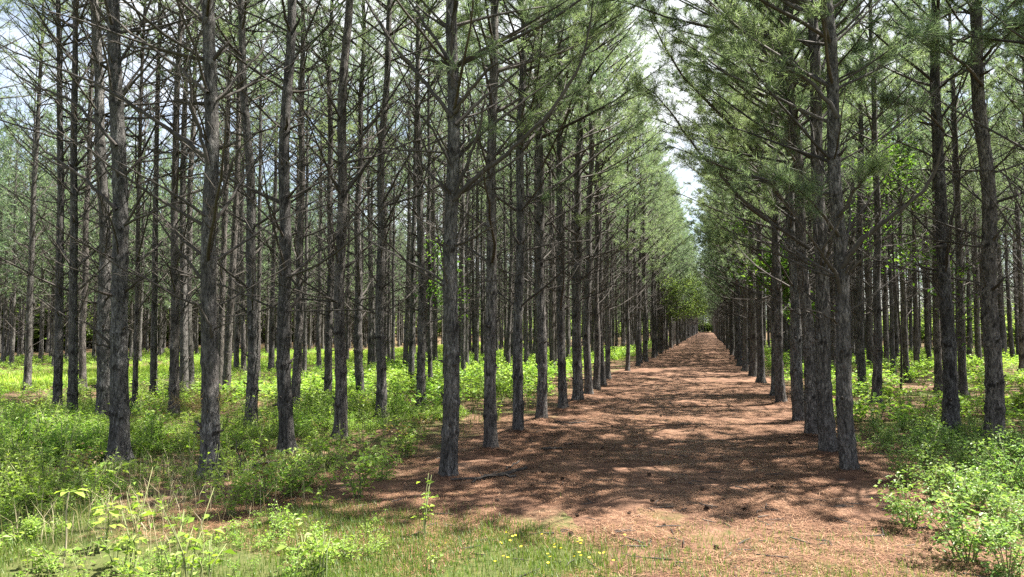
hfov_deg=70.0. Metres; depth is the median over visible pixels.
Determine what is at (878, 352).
pine tree
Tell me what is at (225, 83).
pine tree
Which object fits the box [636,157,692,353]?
pine tree
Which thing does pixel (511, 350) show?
pine tree
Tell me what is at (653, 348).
pine tree
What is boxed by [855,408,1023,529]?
undergrowth
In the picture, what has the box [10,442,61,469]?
leafy shrub
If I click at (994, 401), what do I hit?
pine tree
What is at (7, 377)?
meadow grass
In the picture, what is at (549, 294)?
pine tree
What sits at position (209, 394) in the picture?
pine tree
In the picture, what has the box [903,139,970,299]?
pine tree
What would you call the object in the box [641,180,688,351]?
pine tree
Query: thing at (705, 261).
pine tree
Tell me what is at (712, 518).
pine straw
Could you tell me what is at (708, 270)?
pine tree
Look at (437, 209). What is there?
pine tree
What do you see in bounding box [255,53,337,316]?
pine tree
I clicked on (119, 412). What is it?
pine tree
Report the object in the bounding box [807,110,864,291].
pine tree
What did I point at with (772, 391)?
pine tree
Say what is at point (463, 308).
pine tree
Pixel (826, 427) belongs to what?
pine tree
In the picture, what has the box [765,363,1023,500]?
grass
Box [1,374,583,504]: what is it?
grass
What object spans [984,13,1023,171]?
pine tree
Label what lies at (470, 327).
pine tree
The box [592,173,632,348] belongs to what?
pine tree
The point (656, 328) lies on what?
pine tree
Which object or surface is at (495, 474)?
fallen branch
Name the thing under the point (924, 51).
pine tree
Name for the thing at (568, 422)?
fallen stick
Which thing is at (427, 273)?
pine tree
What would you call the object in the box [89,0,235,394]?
pine tree
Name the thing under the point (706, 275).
pine tree
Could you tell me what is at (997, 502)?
leafy shrub
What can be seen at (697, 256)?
pine tree
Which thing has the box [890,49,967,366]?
pine tree
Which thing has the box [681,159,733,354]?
pine tree
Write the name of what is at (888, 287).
pine tree
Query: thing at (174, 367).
pine tree
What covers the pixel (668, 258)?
pine tree
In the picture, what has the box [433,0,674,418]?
pine tree
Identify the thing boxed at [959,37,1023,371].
pine tree
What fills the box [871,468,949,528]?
leafy shrub
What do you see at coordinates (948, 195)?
pine tree
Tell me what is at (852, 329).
pine tree
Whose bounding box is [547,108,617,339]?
pine tree
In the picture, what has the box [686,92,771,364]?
pine tree
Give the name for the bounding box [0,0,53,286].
pine tree
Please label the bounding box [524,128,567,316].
pine tree
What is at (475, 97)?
pine tree
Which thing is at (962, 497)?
leafy shrub
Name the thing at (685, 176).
sky
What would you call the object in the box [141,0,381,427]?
pine tree
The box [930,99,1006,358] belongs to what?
pine tree
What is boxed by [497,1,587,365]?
pine tree
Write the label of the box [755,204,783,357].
pine tree
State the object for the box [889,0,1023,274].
pine tree
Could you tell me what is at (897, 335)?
pine tree
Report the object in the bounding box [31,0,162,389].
pine tree
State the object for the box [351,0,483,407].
pine tree
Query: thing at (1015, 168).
pine tree
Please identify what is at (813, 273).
pine tree
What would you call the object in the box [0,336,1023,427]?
undergrowth
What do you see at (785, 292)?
broadleaf sapling
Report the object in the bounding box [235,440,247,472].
standing twig
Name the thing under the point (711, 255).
pine tree
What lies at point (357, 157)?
pine tree
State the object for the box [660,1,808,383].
pine tree
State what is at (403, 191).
pine tree
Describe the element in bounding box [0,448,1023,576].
grass
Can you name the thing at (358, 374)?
pine tree
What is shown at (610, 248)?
pine tree
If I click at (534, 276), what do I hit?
pine tree
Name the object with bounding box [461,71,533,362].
pine tree
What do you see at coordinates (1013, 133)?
pine tree
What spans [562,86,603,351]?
pine tree
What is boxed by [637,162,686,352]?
pine tree
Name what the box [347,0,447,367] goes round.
pine tree
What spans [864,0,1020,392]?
pine tree
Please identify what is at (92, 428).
undergrowth
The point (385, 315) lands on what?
pine tree
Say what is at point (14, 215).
pine wood
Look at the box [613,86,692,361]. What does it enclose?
pine tree
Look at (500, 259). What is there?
pine tree
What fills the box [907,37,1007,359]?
pine tree
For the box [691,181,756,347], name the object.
pine tree
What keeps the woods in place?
on the ground at (262, 564)
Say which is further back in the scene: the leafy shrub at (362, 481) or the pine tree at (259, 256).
the pine tree at (259, 256)
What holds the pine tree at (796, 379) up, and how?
on the ground at (262, 564)
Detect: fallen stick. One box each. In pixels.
[541,447,571,449]
[554,420,584,423]
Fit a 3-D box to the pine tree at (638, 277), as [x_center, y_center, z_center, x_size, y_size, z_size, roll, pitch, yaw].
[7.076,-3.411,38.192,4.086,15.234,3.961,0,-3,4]
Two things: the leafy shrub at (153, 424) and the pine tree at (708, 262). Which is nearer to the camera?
the leafy shrub at (153, 424)
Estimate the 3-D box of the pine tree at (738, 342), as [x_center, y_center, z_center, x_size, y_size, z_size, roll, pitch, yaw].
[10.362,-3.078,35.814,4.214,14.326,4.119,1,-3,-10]
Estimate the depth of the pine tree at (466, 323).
30.28 m
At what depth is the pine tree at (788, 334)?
41.14 m
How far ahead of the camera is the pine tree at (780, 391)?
17.87 m
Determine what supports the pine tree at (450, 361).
on the ground at (262, 564)
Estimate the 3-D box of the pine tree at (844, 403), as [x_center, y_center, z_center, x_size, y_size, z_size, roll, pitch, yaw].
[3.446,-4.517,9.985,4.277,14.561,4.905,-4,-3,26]
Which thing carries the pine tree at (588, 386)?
on the ground at (262, 564)
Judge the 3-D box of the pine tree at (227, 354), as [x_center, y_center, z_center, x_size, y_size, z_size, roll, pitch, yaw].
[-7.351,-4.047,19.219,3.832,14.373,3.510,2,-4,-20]
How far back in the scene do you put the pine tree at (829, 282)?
43.89 m
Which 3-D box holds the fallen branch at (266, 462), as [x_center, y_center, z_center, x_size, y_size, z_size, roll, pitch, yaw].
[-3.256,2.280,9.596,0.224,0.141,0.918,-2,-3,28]
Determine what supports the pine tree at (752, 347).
on the ground at (262, 564)
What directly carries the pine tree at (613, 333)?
on the ground at (262, 564)
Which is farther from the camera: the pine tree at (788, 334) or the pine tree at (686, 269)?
the pine tree at (686, 269)
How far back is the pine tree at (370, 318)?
29.62 m
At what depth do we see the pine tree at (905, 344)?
25.14 m
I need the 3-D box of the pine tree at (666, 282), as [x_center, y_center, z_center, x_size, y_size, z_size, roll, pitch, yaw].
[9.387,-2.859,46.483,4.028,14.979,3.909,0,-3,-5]
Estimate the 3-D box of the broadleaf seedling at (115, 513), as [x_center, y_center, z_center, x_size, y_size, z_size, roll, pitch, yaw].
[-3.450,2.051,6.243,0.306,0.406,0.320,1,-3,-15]
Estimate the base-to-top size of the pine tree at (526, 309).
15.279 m
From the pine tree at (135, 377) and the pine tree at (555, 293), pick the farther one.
the pine tree at (555, 293)
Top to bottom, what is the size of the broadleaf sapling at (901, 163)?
8.442 m
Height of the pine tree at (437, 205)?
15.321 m
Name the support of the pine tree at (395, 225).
on the ground at (262, 564)
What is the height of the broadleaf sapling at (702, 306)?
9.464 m
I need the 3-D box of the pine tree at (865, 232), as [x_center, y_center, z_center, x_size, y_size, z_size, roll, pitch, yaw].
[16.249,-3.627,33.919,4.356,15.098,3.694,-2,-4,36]
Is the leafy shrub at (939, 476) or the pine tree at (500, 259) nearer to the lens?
the leafy shrub at (939, 476)
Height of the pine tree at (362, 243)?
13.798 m
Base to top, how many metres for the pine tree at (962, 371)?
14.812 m
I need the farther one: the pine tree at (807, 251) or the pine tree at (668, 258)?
the pine tree at (668, 258)
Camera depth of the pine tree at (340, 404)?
12.26 m
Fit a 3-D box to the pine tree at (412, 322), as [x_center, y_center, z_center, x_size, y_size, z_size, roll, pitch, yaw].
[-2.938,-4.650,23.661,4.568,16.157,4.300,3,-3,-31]
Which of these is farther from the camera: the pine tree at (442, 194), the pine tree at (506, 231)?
the pine tree at (506, 231)
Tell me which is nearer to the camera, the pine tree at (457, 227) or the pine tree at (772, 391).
the pine tree at (772, 391)
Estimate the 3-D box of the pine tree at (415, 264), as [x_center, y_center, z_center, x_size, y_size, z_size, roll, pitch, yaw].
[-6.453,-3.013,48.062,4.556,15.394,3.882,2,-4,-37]
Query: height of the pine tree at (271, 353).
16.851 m
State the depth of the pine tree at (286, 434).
11.09 m
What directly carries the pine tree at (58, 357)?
on the ground at (262, 564)
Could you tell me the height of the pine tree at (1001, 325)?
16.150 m
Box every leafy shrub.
[1,443,42,495]
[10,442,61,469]
[53,423,85,440]
[133,405,172,450]
[203,457,262,516]
[234,463,290,505]
[242,447,321,497]
[281,454,325,486]
[300,430,355,470]
[327,439,386,499]
[354,442,403,480]
[387,423,430,457]
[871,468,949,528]
[872,435,944,488]
[903,415,956,473]
[906,454,974,503]
[911,488,1022,562]
[918,464,1007,534]
[930,457,1009,510]
[937,429,1014,471]
[940,475,1023,542]
[964,426,1023,496]
[964,502,1023,576]
[999,418,1023,466]
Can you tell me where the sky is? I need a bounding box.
[0,0,1023,322]
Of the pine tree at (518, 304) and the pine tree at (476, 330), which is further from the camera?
the pine tree at (476, 330)
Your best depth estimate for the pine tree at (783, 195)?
37.65 m
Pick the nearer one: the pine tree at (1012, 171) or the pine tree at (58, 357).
the pine tree at (58, 357)
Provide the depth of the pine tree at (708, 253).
38.65 m
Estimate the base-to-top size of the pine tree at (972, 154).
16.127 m
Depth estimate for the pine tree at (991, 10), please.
14.18 m
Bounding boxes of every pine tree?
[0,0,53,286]
[0,0,107,390]
[0,0,168,413]
[0,0,220,417]
[0,0,235,464]
[0,0,381,478]
[3,0,239,418]
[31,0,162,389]
[37,0,262,410]
[78,0,281,414]
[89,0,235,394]
[101,0,411,453]
[121,0,262,389]
[121,0,271,399]
[130,0,315,392]
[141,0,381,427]
[159,1,275,318]
[160,0,300,401]
[186,0,323,379]
[198,23,291,370]
[215,0,393,410]
[216,33,276,371]
[217,0,466,439]
[228,0,316,370]
[250,4,357,374]
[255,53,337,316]
[256,0,440,395]
[257,6,350,368]
[262,0,444,399]
[264,0,510,419]
[282,0,608,476]
[289,63,367,362]
[290,3,374,369]
[294,43,388,302]
[294,76,363,362]
[311,101,376,360]
[315,16,413,366]
[320,33,402,314]
[345,123,402,357]
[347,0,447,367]
[347,54,413,364]
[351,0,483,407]
[352,96,412,361]
[354,70,432,361]
[361,112,417,317]
[362,0,496,387]
[362,102,412,355]
[369,0,632,448]
[373,0,506,380]
[376,86,437,338]
[386,102,442,359]
[387,146,442,355]
[391,97,457,351]
[396,0,645,430]
[401,11,498,313]
[403,133,441,351]
[404,41,473,363]
[407,71,479,337]
[411,0,515,375]
[421,0,513,365]
[424,119,464,307]
[426,142,485,303]
[431,45,531,362]
[431,119,485,354]
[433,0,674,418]
[440,142,483,306]
[447,67,505,355]
[457,96,515,355]
[457,163,498,351]
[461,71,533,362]
[465,149,524,352]
[466,50,534,363]
[472,81,533,357]
[474,0,673,408]
[475,124,524,316]
[479,142,532,315]
[481,38,570,363]
[485,99,556,358]
[496,155,532,319]
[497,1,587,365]
[497,151,547,356]
[500,0,689,400]
[506,120,555,354]
[507,27,592,367]
[514,18,604,366]
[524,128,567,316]
[525,0,674,393]
[529,56,604,357]
[533,168,584,319]
[543,80,595,358]
[544,8,665,389]
[545,209,566,350]
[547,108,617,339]
[551,0,670,385]
[562,2,670,378]
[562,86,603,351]
[562,130,616,309]
[566,116,617,352]
[581,111,626,331]
[582,164,632,318]
[585,0,948,451]
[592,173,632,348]
[592,187,625,347]
[593,57,676,370]
[594,129,633,346]
[603,74,684,365]
[609,92,685,362]
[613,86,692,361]
[614,122,677,359]
[616,0,905,434]
[627,0,859,420]
[631,131,689,356]
[632,0,848,401]
[633,127,692,357]
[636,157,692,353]
[637,140,696,354]
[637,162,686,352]
[637,204,690,311]
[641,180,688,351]
[646,177,689,350]
[656,0,959,469]
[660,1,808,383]
[663,0,782,376]
[665,0,846,395]
[676,106,765,365]
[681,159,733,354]
[681,191,767,358]
[682,60,812,370]
[682,152,741,359]
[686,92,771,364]
[688,107,769,358]
[688,183,734,355]
[689,216,729,315]
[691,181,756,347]
[692,182,730,351]
[692,197,748,349]
[692,199,755,313]
[693,207,734,353]
[694,177,768,336]
[694,201,729,349]
[754,129,807,355]
[755,148,806,358]
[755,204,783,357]
[760,4,857,336]
[762,50,843,359]
[763,106,825,274]
[779,62,841,295]
[802,31,883,314]
[803,0,931,392]
[803,95,857,366]
[806,182,848,335]
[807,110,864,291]
[808,0,964,402]
[825,73,896,366]
[825,107,883,364]
[837,0,1023,432]
[841,40,911,368]
[841,57,911,365]
[842,43,954,373]
[844,78,923,363]
[846,0,950,382]
[846,119,923,306]
[856,43,979,368]
[859,0,1023,444]
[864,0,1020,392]
[869,131,919,356]
[870,104,930,359]
[882,0,1022,397]
[885,50,1000,330]
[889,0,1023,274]
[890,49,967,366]
[901,53,979,368]
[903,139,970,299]
[903,141,931,354]
[904,128,981,311]
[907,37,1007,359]
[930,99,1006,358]
[946,48,1023,312]
[946,56,1012,365]
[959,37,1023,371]
[960,0,1023,266]
[966,114,1023,358]
[971,0,1023,309]
[971,99,1023,358]
[975,91,1023,317]
[983,0,1023,130]
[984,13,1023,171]
[985,44,1023,243]
[995,84,1023,218]
[996,56,1023,292]
[997,137,1023,360]
[1001,85,1022,173]
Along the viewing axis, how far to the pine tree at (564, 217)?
33.50 m
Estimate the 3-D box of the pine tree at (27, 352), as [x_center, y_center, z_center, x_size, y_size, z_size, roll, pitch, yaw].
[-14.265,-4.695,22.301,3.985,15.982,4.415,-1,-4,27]
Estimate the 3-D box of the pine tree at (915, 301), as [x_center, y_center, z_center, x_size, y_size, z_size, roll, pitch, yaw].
[18.049,-3.930,32.328,4.338,15.591,4.543,0,-3,1]
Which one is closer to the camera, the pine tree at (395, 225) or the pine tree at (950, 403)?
the pine tree at (950, 403)
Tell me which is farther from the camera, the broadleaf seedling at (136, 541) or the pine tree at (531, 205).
the pine tree at (531, 205)
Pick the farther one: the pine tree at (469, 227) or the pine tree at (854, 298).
the pine tree at (469, 227)
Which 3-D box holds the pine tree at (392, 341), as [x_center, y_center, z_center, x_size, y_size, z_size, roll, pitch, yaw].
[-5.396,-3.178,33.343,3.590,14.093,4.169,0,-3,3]
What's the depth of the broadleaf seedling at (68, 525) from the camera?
5.80 m
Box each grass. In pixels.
[0,341,503,391]
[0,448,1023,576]
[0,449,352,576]
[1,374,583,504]
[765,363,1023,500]
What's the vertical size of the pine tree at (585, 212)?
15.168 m
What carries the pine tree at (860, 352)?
on the ground at (262, 564)
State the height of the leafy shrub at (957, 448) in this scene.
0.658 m
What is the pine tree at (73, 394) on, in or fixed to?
on the ground at (262, 564)
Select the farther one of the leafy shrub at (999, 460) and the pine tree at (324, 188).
the pine tree at (324, 188)
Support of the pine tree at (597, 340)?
on the ground at (262, 564)
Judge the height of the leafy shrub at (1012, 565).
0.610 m
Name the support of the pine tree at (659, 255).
on the ground at (262, 564)
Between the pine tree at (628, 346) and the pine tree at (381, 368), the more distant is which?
the pine tree at (628, 346)
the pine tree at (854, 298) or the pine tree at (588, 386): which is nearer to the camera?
the pine tree at (588, 386)
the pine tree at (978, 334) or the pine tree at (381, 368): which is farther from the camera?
the pine tree at (978, 334)
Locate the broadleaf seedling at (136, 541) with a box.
[108,537,148,563]
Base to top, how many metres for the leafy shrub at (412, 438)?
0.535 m
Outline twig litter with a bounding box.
[92,384,1012,576]
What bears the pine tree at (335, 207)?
on the ground at (262, 564)
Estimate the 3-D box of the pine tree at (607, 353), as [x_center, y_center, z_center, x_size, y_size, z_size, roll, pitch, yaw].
[3.744,-3.688,27.121,4.085,14.592,4.153,-2,-3,28]
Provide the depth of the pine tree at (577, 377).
18.38 m
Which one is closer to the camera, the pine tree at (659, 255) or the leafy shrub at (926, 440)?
the leafy shrub at (926, 440)
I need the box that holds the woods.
[1,277,1015,349]
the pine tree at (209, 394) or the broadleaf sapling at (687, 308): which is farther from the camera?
the broadleaf sapling at (687, 308)
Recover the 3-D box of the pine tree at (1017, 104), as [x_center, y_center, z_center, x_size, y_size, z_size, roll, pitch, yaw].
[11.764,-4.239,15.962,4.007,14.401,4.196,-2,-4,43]
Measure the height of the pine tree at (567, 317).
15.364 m
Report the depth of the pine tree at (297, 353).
16.44 m
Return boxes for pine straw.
[70,379,1023,576]
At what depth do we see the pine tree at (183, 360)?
19.46 m
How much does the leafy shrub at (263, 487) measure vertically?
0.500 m
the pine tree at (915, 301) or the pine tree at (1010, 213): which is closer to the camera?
the pine tree at (915, 301)
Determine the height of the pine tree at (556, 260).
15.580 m
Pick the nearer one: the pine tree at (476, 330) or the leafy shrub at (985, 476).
the leafy shrub at (985, 476)
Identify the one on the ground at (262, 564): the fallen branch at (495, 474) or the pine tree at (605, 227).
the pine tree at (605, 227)
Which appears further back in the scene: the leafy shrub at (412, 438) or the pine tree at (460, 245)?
the pine tree at (460, 245)
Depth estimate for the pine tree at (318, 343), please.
30.47 m
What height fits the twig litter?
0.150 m
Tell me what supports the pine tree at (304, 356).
on the ground at (262, 564)
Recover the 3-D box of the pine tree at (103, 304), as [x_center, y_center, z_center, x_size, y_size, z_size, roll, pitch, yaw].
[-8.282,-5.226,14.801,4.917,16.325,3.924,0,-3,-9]
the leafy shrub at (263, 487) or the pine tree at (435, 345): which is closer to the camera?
the leafy shrub at (263, 487)
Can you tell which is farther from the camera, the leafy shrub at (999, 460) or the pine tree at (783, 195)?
the pine tree at (783, 195)
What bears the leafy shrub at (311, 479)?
on the ground at (262, 564)
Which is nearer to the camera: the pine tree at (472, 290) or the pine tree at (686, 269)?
the pine tree at (472, 290)
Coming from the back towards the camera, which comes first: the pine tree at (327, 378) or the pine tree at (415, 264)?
the pine tree at (415, 264)
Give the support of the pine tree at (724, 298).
on the ground at (262, 564)
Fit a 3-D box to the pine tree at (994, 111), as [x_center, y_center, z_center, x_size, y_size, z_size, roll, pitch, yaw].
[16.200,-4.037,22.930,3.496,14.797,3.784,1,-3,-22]
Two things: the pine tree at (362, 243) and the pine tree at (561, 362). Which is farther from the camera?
the pine tree at (362, 243)
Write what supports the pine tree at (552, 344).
on the ground at (262, 564)
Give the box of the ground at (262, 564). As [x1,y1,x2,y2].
[0,332,1023,576]
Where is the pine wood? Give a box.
[0,41,1023,369]
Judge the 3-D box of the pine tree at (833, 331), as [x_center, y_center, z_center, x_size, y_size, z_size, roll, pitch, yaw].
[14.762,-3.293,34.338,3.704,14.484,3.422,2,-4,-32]
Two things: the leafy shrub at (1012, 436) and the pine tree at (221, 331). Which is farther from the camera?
the pine tree at (221, 331)
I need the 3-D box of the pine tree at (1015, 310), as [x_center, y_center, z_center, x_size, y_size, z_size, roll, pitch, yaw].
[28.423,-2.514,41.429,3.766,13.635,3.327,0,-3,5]
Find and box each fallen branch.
[242,455,287,471]
[451,466,527,480]
[471,468,516,482]
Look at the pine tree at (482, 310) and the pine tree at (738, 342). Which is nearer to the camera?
the pine tree at (738, 342)
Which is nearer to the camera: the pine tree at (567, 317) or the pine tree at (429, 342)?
the pine tree at (429, 342)
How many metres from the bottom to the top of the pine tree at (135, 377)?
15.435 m
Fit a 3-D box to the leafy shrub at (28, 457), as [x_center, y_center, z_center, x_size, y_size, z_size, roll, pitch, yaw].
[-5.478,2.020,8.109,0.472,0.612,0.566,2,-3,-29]
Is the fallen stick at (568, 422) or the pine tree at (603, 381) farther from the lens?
the pine tree at (603, 381)
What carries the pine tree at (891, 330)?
on the ground at (262, 564)
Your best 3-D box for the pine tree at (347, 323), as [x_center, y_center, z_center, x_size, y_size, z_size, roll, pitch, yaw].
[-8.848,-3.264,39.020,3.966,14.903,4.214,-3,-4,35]
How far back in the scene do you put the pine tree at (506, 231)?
47.31 m
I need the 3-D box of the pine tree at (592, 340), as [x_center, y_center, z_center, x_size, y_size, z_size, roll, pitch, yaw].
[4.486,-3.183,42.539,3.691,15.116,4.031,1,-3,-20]
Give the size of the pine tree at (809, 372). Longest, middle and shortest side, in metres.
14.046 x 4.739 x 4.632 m
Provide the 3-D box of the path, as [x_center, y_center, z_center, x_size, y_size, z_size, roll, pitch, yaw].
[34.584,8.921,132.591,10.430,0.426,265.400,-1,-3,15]
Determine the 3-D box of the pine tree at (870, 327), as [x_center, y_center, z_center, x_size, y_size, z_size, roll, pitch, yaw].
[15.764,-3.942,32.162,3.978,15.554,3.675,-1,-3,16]
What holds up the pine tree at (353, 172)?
on the ground at (262, 564)
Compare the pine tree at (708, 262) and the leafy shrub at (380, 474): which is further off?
the pine tree at (708, 262)
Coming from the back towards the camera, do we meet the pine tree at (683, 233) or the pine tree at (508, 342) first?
the pine tree at (683, 233)
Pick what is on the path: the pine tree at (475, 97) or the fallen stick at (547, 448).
the fallen stick at (547, 448)
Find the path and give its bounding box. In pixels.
[329,332,1023,576]
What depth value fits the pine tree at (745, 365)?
30.79 m
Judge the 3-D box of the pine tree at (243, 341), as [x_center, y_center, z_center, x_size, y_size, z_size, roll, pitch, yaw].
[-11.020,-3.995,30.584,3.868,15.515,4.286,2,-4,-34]
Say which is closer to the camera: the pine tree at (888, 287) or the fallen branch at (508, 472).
the fallen branch at (508, 472)
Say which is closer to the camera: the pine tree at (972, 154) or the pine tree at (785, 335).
the pine tree at (972, 154)
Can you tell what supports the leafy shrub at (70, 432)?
on the ground at (262, 564)
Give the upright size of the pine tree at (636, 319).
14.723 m
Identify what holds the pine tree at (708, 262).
on the ground at (262, 564)
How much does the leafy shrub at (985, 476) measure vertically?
0.601 m
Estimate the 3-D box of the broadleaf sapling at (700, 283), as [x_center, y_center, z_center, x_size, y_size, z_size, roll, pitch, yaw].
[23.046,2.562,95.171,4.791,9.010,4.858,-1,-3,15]
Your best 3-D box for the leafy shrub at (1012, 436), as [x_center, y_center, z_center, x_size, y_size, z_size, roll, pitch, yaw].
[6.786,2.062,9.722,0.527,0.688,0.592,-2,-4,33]
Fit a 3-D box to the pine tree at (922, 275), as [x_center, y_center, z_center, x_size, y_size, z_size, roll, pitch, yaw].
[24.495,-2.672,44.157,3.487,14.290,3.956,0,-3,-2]
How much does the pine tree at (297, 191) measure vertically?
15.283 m
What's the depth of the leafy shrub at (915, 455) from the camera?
8.69 m
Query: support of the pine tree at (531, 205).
on the ground at (262, 564)
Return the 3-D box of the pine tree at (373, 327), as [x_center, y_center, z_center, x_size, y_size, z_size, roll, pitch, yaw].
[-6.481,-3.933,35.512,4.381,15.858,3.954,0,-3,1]
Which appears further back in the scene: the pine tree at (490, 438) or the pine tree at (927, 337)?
the pine tree at (927, 337)
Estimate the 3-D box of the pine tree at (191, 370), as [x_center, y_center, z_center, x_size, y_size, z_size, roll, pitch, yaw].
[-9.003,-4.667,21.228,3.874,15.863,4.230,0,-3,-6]
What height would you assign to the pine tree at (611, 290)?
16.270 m
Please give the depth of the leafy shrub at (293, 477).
8.22 m
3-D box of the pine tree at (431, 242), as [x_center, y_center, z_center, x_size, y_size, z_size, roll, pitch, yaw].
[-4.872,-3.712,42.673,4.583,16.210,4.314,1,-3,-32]
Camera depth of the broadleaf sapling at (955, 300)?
15.54 m
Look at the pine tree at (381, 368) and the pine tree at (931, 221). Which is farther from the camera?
the pine tree at (931, 221)
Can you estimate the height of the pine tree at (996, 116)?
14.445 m
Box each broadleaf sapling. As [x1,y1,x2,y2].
[413,235,478,378]
[656,272,697,352]
[672,273,699,337]
[682,279,707,318]
[691,290,710,335]
[722,214,834,323]
[841,116,967,389]
[916,253,980,349]
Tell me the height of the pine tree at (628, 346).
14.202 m
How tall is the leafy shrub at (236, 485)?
0.635 m
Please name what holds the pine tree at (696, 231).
on the ground at (262, 564)
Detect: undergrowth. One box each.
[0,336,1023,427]
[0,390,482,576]
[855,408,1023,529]
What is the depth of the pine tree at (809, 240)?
32.86 m
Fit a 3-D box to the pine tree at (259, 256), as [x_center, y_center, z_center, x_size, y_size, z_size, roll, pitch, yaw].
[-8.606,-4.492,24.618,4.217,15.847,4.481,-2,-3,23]
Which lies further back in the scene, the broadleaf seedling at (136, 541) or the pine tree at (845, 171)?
the pine tree at (845, 171)
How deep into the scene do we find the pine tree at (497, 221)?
44.02 m
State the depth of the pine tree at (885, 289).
37.62 m
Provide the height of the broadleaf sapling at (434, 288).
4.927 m
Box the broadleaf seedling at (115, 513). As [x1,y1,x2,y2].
[87,502,127,550]
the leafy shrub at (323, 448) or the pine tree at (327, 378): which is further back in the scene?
the pine tree at (327, 378)
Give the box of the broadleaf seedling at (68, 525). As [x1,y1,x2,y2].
[54,488,89,567]
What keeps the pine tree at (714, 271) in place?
on the ground at (262, 564)
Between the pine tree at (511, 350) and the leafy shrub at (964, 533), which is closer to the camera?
the leafy shrub at (964, 533)
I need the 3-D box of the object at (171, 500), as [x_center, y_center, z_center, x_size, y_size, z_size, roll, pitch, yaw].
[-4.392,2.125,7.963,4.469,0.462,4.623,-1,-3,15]
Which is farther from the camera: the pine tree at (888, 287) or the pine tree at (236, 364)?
the pine tree at (888, 287)
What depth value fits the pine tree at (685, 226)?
43.41 m
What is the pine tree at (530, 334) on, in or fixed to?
on the ground at (262, 564)
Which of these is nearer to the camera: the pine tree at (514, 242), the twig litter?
the twig litter

